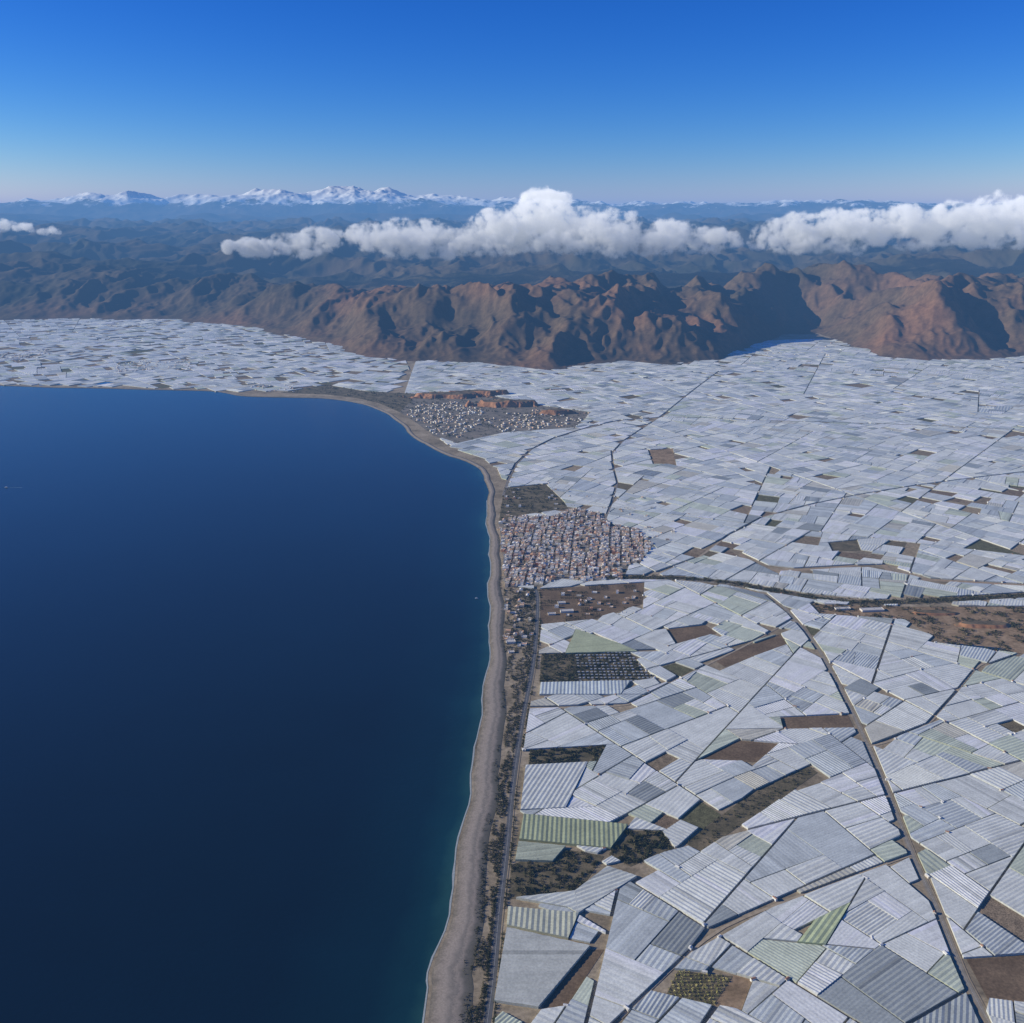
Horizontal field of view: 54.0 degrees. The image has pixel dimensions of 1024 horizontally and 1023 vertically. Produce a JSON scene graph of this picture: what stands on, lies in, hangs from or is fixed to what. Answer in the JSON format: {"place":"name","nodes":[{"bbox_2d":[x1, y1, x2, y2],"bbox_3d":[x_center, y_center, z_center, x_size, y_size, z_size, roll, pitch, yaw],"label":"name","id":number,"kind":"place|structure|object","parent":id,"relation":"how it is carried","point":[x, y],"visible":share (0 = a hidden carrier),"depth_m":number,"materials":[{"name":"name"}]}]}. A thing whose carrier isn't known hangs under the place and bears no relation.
{"place":"outdoors","nodes":[
{"label":"outdoors","id":0,"kind":"place"},
{"bbox_2d":[0,386,489,1022],"bbox_3d":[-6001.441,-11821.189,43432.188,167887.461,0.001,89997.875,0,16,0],"label":"sea","id":1,"kind":"structure","parent":0,"point":[244,650],"depth_m":2146.85,"materials":[{"name":"liquid"}]},
{"bbox_2d":[422,500,490,1022],"bbox_3d":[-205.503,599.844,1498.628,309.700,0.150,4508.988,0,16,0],"label":"surf foam","id":2,"kind":"object","parent":1,"relation":"on","point":[453,874],"visible":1,"depth_m":1717.65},
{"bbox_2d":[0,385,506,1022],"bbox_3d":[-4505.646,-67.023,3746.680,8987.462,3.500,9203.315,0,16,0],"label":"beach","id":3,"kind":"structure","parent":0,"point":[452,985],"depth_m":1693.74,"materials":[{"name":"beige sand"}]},
{"bbox_2d":[281,385,415,411],"bbox_3d":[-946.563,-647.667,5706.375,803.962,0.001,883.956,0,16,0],"label":"scrub field","id":4,"kind":"structure","parent":0,"point":[342,391],"depth_m":5799.56,"materials":[{"name":"brown soil"}]},
{"bbox_2d":[400,396,587,442],"bbox_3d":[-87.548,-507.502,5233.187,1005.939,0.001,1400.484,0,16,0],"label":"village ground","id":5,"kind":"structure","parent":0,"point":[405,411],"depth_m":5119.43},
{"bbox_2d":[482,588,539,1022],"bbox_3d":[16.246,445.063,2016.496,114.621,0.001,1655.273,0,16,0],"label":"coastal road","id":6,"kind":"structure","parent":0,"point":[499,915],"depth_m":1658.25,"materials":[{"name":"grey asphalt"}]},
{"bbox_2d":[0,318,1023,826],"bbox_3d":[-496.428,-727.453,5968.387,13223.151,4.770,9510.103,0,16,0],"label":"greenhouse field","id":7,"kind":"structure","parent":0,"point":[864,440],"depth_m":3558.73,"materials":[{"name":"plastic"}]},
{"bbox_2d":[0,186,1023,369],"bbox_3d":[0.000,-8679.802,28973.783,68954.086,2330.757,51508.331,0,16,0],"label":"mountain terrain","id":8,"kind":"structure","parent":0,"point":[389,272],"depth_m":12343.90,"materials":[{"name":"brown stone"}]},
{"bbox_2d":[0,319,1023,1022],"bbox_3d":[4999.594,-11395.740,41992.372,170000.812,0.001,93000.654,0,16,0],"label":"ground","id":9,"kind":"structure","parent":0,"point":[642,869],"depth_m":1934.85,"materials":[{"name":"soil"}]},
{"bbox_2d":[0,346,841,437],"bbox_3d":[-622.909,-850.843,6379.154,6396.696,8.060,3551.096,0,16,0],"label":"distant village houses","id":10,"kind":"structure","parent":9,"relation":"on","point":[543,422],"depth_m":5206.34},
{"bbox_2d":[458,572,535,1022],"bbox_3d":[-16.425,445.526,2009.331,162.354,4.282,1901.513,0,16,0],"label":"dune scrub","id":11,"kind":"object","parent":9,"relation":"on","point":[493,855],"visible":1,"depth_m":1757.73,"materials":[{"name":"green plant"}]},
{"bbox_2d":[481,556,541,1021],"bbox_3d":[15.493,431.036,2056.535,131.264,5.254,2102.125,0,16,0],"label":"roadside trees","id":12,"kind":"object","parent":9,"relation":"on","point":[512,845],"visible":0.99,"depth_m":1697.52,"materials":[{"name":"green plant"}]},
{"bbox_2d":[9,320,1023,1011],"bbox_3d":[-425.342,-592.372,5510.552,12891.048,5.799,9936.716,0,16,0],"label":"farm sheds","id":13,"kind":"object","parent":9,"relation":"on","point":[787,978],"visible":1,"depth_m":2290.44,"materials":[{"name":"white"}]},
{"bbox_2d":[515,841,565,862],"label":"greenhouse","id":14,"kind":"object","parent":9,"relation":"on","point":[535,852],"visible":1,"depth_m":1635.56,"materials":[{"name":"plastic"}]},
{"bbox_2d":[494,927,589,1008],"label":"greenhouse","id":15,"kind":"object","parent":9,"relation":"on","point":[535,969],"visible":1,"depth_m":1387.93,"materials":[{"name":"plastic"}]},
{"bbox_2d":[507,906,578,939],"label":"greenhouse","id":16,"kind":"object","parent":9,"relation":"on","point":[557,924],"visible":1,"depth_m":1474.71,"materials":[{"name":"plastic"}]},
{"bbox_2d":[520,761,587,809],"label":"greenhouse","id":17,"kind":"object","parent":9,"relation":"on","point":[550,785],"visible":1,"depth_m":1828.56,"materials":[{"name":"plastic"}]},
{"bbox_2d":[519,813,627,849],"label":"greenhouse","id":18,"kind":"object","parent":9,"relation":"on","point":[560,830],"visible":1,"depth_m":1689.19,"materials":[{"name":"plastic"}]},
{"bbox_2d":[499,510,652,586],"bbox_3d":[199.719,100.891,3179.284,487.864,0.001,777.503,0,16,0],"label":"town","id":19,"kind":"object","parent":9,"relation":"on","point":[522,563],"visible":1,"depth_m":3121.39},
{"bbox_2d":[516,866,636,913],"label":"greenhouse","id":20,"kind":"object","parent":9,"relation":"on","point":[603,882],"visible":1,"depth_m":1535.33,"materials":[{"name":"plastic"}]},
{"bbox_2d":[535,806,618,821],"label":"greenhouse","id":21,"kind":"object","parent":9,"relation":"on","point":[596,813],"visible":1,"depth_m":1740.34,"materials":[{"name":"plastic"}]},
{"bbox_2d":[539,680,629,695],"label":"greenhouse","id":22,"kind":"object","parent":9,"relation":"on","point":[607,688],"visible":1,"depth_m":2202.24,"materials":[{"name":"plastic"}]},
{"bbox_2d":[573,780,621,806],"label":"greenhouse","id":23,"kind":"object","parent":9,"relation":"on","point":[594,793],"visible":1,"depth_m":1803.88,"materials":[{"name":"plastic"}]},
{"bbox_2d":[566,629,636,653],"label":"greenhouse","id":24,"kind":"object","parent":9,"relation":"on","point":[582,642],"visible":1,"depth_m":2416.80,"materials":[{"name":"plastic"}]},
{"bbox_2d":[590,996,624,1022],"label":"greenhouse","id":25,"kind":"object","parent":9,"relation":"on","point":[604,1011],"visible":1,"depth_m":1310.97,"materials":[{"name":"plastic"}]},
{"bbox_2d":[593,744,631,774],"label":"greenhouse","id":26,"kind":"object","parent":9,"relation":"on","point":[612,756],"visible":1,"depth_m":1917.91,"materials":[{"name":"plastic"}]},
{"bbox_2d":[597,792,645,817],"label":"greenhouse","id":27,"kind":"object","parent":9,"relation":"on","point":[621,804],"visible":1,"depth_m":1768.68,"materials":[{"name":"plastic"}]},
{"bbox_2d":[595,948,663,1006],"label":"greenhouse","id":28,"kind":"object","parent":9,"relation":"on","point":[624,980],"visible":1,"depth_m":1366.33,"materials":[{"name":"plastic"}]},
{"bbox_2d":[606,900,667,959],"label":"greenhouse","id":29,"kind":"object","parent":9,"relation":"on","point":[634,932],"visible":1,"depth_m":1457.37,"materials":[{"name":"plastic"}]},
{"bbox_2d":[632,990,678,1020],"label":"greenhouse","id":30,"kind":"object","parent":9,"relation":"on","point":[656,1005],"visible":1,"depth_m":1320.67,"materials":[{"name":"plastic"}]},
{"bbox_2d":[636,870,679,897],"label":"greenhouse","id":31,"kind":"object","parent":9,"relation":"on","point":[658,883],"visible":1,"depth_m":1560.25,"materials":[{"name":"plastic"}]},
{"bbox_2d":[636,944,680,972],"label":"greenhouse","id":32,"kind":"object","parent":9,"relation":"on","point":[659,959],"visible":1,"depth_m":1403.45,"materials":[{"name":"plastic"}]},
{"bbox_2d":[645,786,699,818],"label":"greenhouse","id":33,"kind":"object","parent":9,"relation":"on","point":[677,802],"visible":1,"depth_m":1774.22,"materials":[{"name":"plastic"}]},
{"bbox_2d":[651,912,704,956],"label":"greenhouse","id":34,"kind":"object","parent":9,"relation":"on","point":[680,933],"visible":1,"depth_m":1447.78,"materials":[{"name":"plastic"}]},
{"bbox_2d":[659,998,711,1022],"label":"greenhouse","id":35,"kind":"object","parent":9,"relation":"on","point":[683,1010],"visible":1,"depth_m":1307.33,"materials":[{"name":"plastic"}]},
{"bbox_2d":[677,760,722,787],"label":"greenhouse","id":36,"kind":"object","parent":9,"relation":"on","point":[698,770],"visible":1,"depth_m":1870.21,"materials":[{"name":"plastic"}]},
{"bbox_2d":[660,860,745,924],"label":"greenhouse","id":37,"kind":"object","parent":9,"relation":"on","point":[701,896],"visible":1,"depth_m":1541.65,"materials":[{"name":"plastic"}]},
{"bbox_2d":[686,937,729,966],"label":"greenhouse","id":38,"kind":"object","parent":9,"relation":"on","point":[710,953],"visible":1,"depth_m":1414.10,"materials":[{"name":"plastic"}]},
{"bbox_2d":[701,842,751,874],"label":"greenhouse","id":39,"kind":"object","parent":9,"relation":"on","point":[715,850],"visible":1,"depth_m":1621.94,"materials":[{"name":"plastic"}]},
{"bbox_2d":[712,946,752,974],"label":"greenhouse","id":40,"kind":"object","parent":9,"relation":"on","point":[733,960],"visible":1,"depth_m":1398.08,"materials":[{"name":"plastic"}]},
{"bbox_2d":[711,777,753,802],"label":"greenhouse","id":41,"kind":"object","parent":9,"relation":"on","point":[733,790],"visible":1,"depth_m":1814.50,"materials":[{"name":"plastic"}]},
{"bbox_2d":[723,879,772,914],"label":"greenhouse","id":42,"kind":"object","parent":9,"relation":"on","point":[744,896],"visible":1,"depth_m":1526.63,"materials":[{"name":"plastic"}]},
{"bbox_2d":[722,911,780,952],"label":"greenhouse","id":43,"kind":"object","parent":9,"relation":"on","point":[748,935],"visible":1,"depth_m":1455.25,"materials":[{"name":"plastic"}]},
{"bbox_2d":[742,980,777,1013],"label":"greenhouse","id":44,"kind":"object","parent":9,"relation":"on","point":[759,993],"visible":1,"depth_m":1338.81,"materials":[{"name":"plastic"}]},
{"bbox_2d":[736,958,784,986],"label":"greenhouse","id":45,"kind":"object","parent":9,"relation":"on","point":[759,970],"visible":1,"depth_m":1373.95,"materials":[{"name":"plastic"}]},
{"bbox_2d":[749,994,803,1022],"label":"greenhouse","id":46,"kind":"object","parent":9,"relation":"on","point":[771,1008],"visible":1,"depth_m":1306.57,"materials":[{"name":"plastic"}]},
{"bbox_2d":[751,870,803,897],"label":"greenhouse","id":47,"kind":"object","parent":9,"relation":"on","point":[780,883],"visible":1,"depth_m":1557.91,"materials":[{"name":"plastic"}]},
{"bbox_2d":[760,799,804,822],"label":"greenhouse","id":48,"kind":"object","parent":9,"relation":"on","point":[778,810],"visible":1,"depth_m":1745.11,"materials":[{"name":"plastic"}]},
{"bbox_2d":[745,830,822,882],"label":"greenhouse","id":49,"kind":"object","parent":9,"relation":"on","point":[788,849],"visible":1,"depth_m":1626.02,"materials":[{"name":"plastic"}]},
{"bbox_2d":[748,940,824,982],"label":"greenhouse","id":50,"kind":"object","parent":9,"relation":"on","point":[794,962],"visible":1,"depth_m":1409.22,"materials":[{"name":"plastic"}]},
{"bbox_2d":[782,900,828,929],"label":"greenhouse","id":51,"kind":"object","parent":9,"relation":"on","point":[807,912],"visible":1,"depth_m":1489.61,"materials":[{"name":"plastic"}]},
{"bbox_2d":[781,790,830,814],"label":"greenhouse","id":52,"kind":"object","parent":9,"relation":"on","point":[804,803],"visible":1,"depth_m":1771.36,"materials":[{"name":"plastic"}]},
{"bbox_2d":[772,980,846,1022],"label":"greenhouse","id":53,"kind":"object","parent":9,"relation":"on","point":[807,1006],"visible":1,"depth_m":1320.17,"materials":[{"name":"plastic"}]},
{"bbox_2d":[786,855,841,885],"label":"greenhouse","id":54,"kind":"object","parent":9,"relation":"on","point":[812,870],"visible":1,"depth_m":1592.01,"materials":[{"name":"plastic"}]},
{"bbox_2d":[798,962,841,995],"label":"greenhouse","id":55,"kind":"object","parent":9,"relation":"on","point":[817,979],"visible":1,"depth_m":1365.21,"materials":[{"name":"plastic"}]},
{"bbox_2d":[798,902,850,945],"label":"greenhouse","id":56,"kind":"object","parent":9,"relation":"on","point":[820,930],"visible":1,"depth_m":1461.36,"materials":[{"name":"plastic"}]},
{"bbox_2d":[798,783,855,808],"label":"greenhouse","id":57,"kind":"object","parent":9,"relation":"on","point":[826,795],"visible":1,"depth_m":1796.45,"materials":[{"name":"plastic"}]},
{"bbox_2d":[788,811,873,868],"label":"greenhouse","id":58,"kind":"object","parent":9,"relation":"on","point":[825,834],"visible":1,"depth_m":1669.25,"materials":[{"name":"plastic"}]},
{"bbox_2d":[804,874,863,911],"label":"greenhouse","id":59,"kind":"object","parent":9,"relation":"on","point":[832,897],"visible":1,"depth_m":1535.93,"materials":[{"name":"plastic"}]},
{"bbox_2d":[825,802,880,828],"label":"greenhouse","id":60,"kind":"object","parent":9,"relation":"on","point":[850,815],"visible":1,"depth_m":1737.82,"materials":[{"name":"plastic"}]},
{"bbox_2d":[827,920,878,949],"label":"greenhouse","id":61,"kind":"object","parent":9,"relation":"on","point":[845,934],"visible":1,"depth_m":1439.12,"materials":[{"name":"plastic"}]},
{"bbox_2d":[818,977,902,1022],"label":"greenhouse","id":62,"kind":"object","parent":9,"relation":"on","point":[845,997],"visible":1,"depth_m":1322.30,"materials":[{"name":"plastic"}]},
{"bbox_2d":[842,901,897,936],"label":"greenhouse","id":63,"kind":"object","parent":9,"relation":"on","point":[867,918],"visible":1,"depth_m":1481.14,"materials":[{"name":"plastic"}]},
{"bbox_2d":[846,818,899,849],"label":"greenhouse","id":64,"kind":"object","parent":9,"relation":"on","point":[871,834],"visible":1,"depth_m":1687.38,"materials":[{"name":"plastic"}]},
{"bbox_2d":[868,891,911,919],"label":"greenhouse","id":65,"kind":"object","parent":9,"relation":"on","point":[884,901],"visible":1,"depth_m":1509.67,"materials":[{"name":"plastic"}]},
{"bbox_2d":[861,865,935,922],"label":"greenhouse","id":66,"kind":"object","parent":9,"relation":"on","point":[889,881],"visible":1,"depth_m":1544.25,"materials":[{"name":"plastic"}]},
{"bbox_2d":[841,946,956,1022],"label":"greenhouse","id":67,"kind":"object","parent":9,"relation":"on","point":[897,987],"visible":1,"depth_m":1353.80,"materials":[{"name":"plastic"}]},
{"bbox_2d":[873,911,927,943],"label":"greenhouse","id":68,"kind":"object","parent":9,"relation":"on","point":[909,922],"visible":1,"depth_m":1463.38,"materials":[{"name":"plastic"}]},
{"bbox_2d":[884,934,943,972],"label":"greenhouse","id":69,"kind":"object","parent":9,"relation":"on","point":[922,956],"visible":1,"depth_m":1416.88,"materials":[{"name":"plastic"}]},
{"bbox_2d":[811,602,1023,651],"bbox_3d":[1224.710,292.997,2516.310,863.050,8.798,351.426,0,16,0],"label":"ravine scrub","id":70,"kind":"object","parent":9,"relation":"on","point":[928,619],"visible":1,"depth_m":2573.57,"materials":[{"name":"green plant"}]},
{"bbox_2d":[907,920,949,955],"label":"greenhouse","id":71,"kind":"object","parent":9,"relation":"on","point":[930,934],"visible":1,"depth_m":1448.47,"materials":[{"name":"plastic"}]},
{"bbox_2d":[928,955,963,993],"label":"greenhouse","id":72,"kind":"object","parent":9,"relation":"on","point":[943,971],"visible":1,"depth_m":1373.53,"materials":[{"name":"plastic"}]},
{"bbox_2d":[914,993,978,1022],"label":"greenhouse","id":73,"kind":"object","parent":9,"relation":"on","point":[959,1009],"visible":1,"depth_m":1305.26,"materials":[{"name":"plastic"}]},
{"bbox_2d":[922,800,981,828],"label":"greenhouse","id":74,"kind":"object","parent":9,"relation":"on","point":[953,814],"visible":1,"depth_m":1742.41,"materials":[{"name":"plastic"}]},
{"bbox_2d":[930,877,976,928],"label":"greenhouse","id":75,"kind":"object","parent":9,"relation":"on","point":[959,911],"visible":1,"depth_m":1511.14,"materials":[{"name":"plastic"}]},
{"bbox_2d":[930,865,988,908],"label":"greenhouse","id":76,"kind":"object","parent":9,"relation":"on","point":[962,885],"visible":1,"depth_m":1554.83,"materials":[{"name":"plastic"}]},
{"bbox_2d":[966,857,1012,891],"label":"greenhouse","id":77,"kind":"object","parent":9,"relation":"on","point":[987,877],"visible":1,"depth_m":1583.17,"materials":[{"name":"plastic"}]},
{"bbox_2d":[965,814,1023,857],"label":"greenhouse","id":78,"kind":"object","parent":9,"relation":"on","point":[1005,835],"visible":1,"depth_m":1688.09,"materials":[{"name":"plastic"}]},
{"bbox_2d":[965,912,1023,956],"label":"greenhouse","id":79,"kind":"object","parent":9,"relation":"on","point":[994,939],"visible":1,"depth_m":1442.13,"materials":[{"name":"plastic"}]},
{"bbox_2d":[990,868,1023,916],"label":"greenhouse","id":80,"kind":"object","parent":9,"relation":"on","point":[1008,891],"visible":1,"depth_m":1541.83,"materials":[{"name":"plastic"}]},
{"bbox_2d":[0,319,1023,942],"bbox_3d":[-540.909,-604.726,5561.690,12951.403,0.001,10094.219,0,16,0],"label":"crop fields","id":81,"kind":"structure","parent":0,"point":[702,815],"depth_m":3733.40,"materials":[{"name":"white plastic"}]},
{"bbox_2d":[0,0,1023,206],"label":"sky","id":82,"kind":"structure","parent":0,"point":[611,102],"materials":[{"name":"blue"}]},
{"bbox_2d":[499,484,567,520],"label":"scrub field","id":83,"kind":"structure","parent":0,"point":[544,488],"depth_m":3642.25,"materials":[{"name":"brown soil"}]},
{"bbox_2d":[508,849,603,898],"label":"grove ground","id":84,"kind":"structure","parent":0,"point":[583,866],"depth_m":1585.86,"materials":[{"name":"brown soil"}]},
{"bbox_2d":[508,850,597,895],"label":"tree grove","id":85,"kind":"object","parent":84,"relation":"on","point":[572,855],"visible":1,"depth_m":1585.27,"materials":[{"name":"green plant"}]},
{"bbox_2d":[542,950,602,1008],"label":"bare field","id":86,"kind":"structure","parent":0,"point":[568,987],"depth_m":1366.59,"materials":[{"name":"brown soil"}]},
{"bbox_2d":[540,583,643,623],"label":"scrubland field","id":87,"kind":"structure","parent":0,"point":[552,594],"depth_m":2709.67,"materials":[{"name":"brown soil"}]},
{"bbox_2d":[539,653,651,681],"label":"campsite ground","id":88,"kind":"structure","parent":0,"point":[554,665],"depth_m":2309.48,"materials":[{"name":"brown soil"}]},
{"bbox_2d":[539,652,652,681],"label":"campsite trees","id":89,"kind":"object","parent":88,"relation":"on","point":[582,666],"visible":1,"depth_m":2301.20,"materials":[{"name":"green plant"}]},
{"bbox_2d":[609,830,673,865],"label":"grove ground","id":90,"kind":"structure","parent":0,"point":[617,853],"depth_m":1653.43,"materials":[{"name":"brown soil"}]},
{"bbox_2d":[610,828,672,863],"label":"tree grove","id":91,"kind":"object","parent":90,"relation":"on","point":[643,844],"visible":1,"depth_m":1656.10,"materials":[{"name":"green plant"}]},
{"bbox_2d":[667,971,732,1005],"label":"orchard ground","id":92,"kind":"structure","parent":0,"point":[699,989],"depth_m":1355.98,"materials":[{"name":"brown soil"}]},
{"bbox_2d":[715,975,750,1009],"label":"earth","id":93,"kind":"structure","parent":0,"point":[734,993],"depth_m":1343.81,"materials":[{"name":"brown soil"}]},
{"bbox_2d":[700,741,776,761],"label":"bare field","id":94,"kind":"structure","parent":0,"point":[746,751],"depth_m":1948.66,"materials":[{"name":"brown soil"}]},
{"bbox_2d":[713,634,785,666],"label":"bare field","id":95,"kind":"structure","parent":0,"point":[753,650],"depth_m":2399.39,"materials":[{"name":"brown soil"}]},
{"bbox_2d":[686,766,817,851],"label":"dry riverbed","id":96,"kind":"structure","parent":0,"point":[697,841],"depth_m":1763.36,"materials":[{"name":"brown soil"}]},
{"bbox_2d":[619,854,911,1018],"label":"dirt road","id":97,"kind":"structure","parent":0,"point":[654,984],"depth_m":1471.70,"materials":[{"name":"soil"}]},
{"bbox_2d":[781,714,852,728],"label":"bare field","id":98,"kind":"structure","parent":0,"point":[832,721],"depth_m":2059.76,"materials":[{"name":"brown soil"}]},
{"bbox_2d":[649,577,990,1022],"bbox_3d":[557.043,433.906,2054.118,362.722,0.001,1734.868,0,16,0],"label":"road","id":99,"kind":"structure","parent":0,"point":[941,919],"depth_m":1671.46,"materials":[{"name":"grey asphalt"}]},
{"bbox_2d":[623,576,1023,604],"bbox_3d":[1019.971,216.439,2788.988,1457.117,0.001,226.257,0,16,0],"label":"road","id":100,"kind":"structure","parent":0,"point":[880,601],"depth_m":2730.70,"materials":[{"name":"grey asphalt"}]},
{"bbox_2d":[813,604,1023,653],"bbox_3d":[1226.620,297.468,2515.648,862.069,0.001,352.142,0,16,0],"label":"ravine","id":101,"kind":"structure","parent":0,"point":[949,628],"depth_m":2576.41,"materials":[{"name":"brown soil"}]},
{"bbox_2d":[967,956,1023,1001],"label":"bare field","id":102,"kind":"structure","parent":0,"point":[1000,978],"depth_m":1373.76,"materials":[{"name":"brown soil"}]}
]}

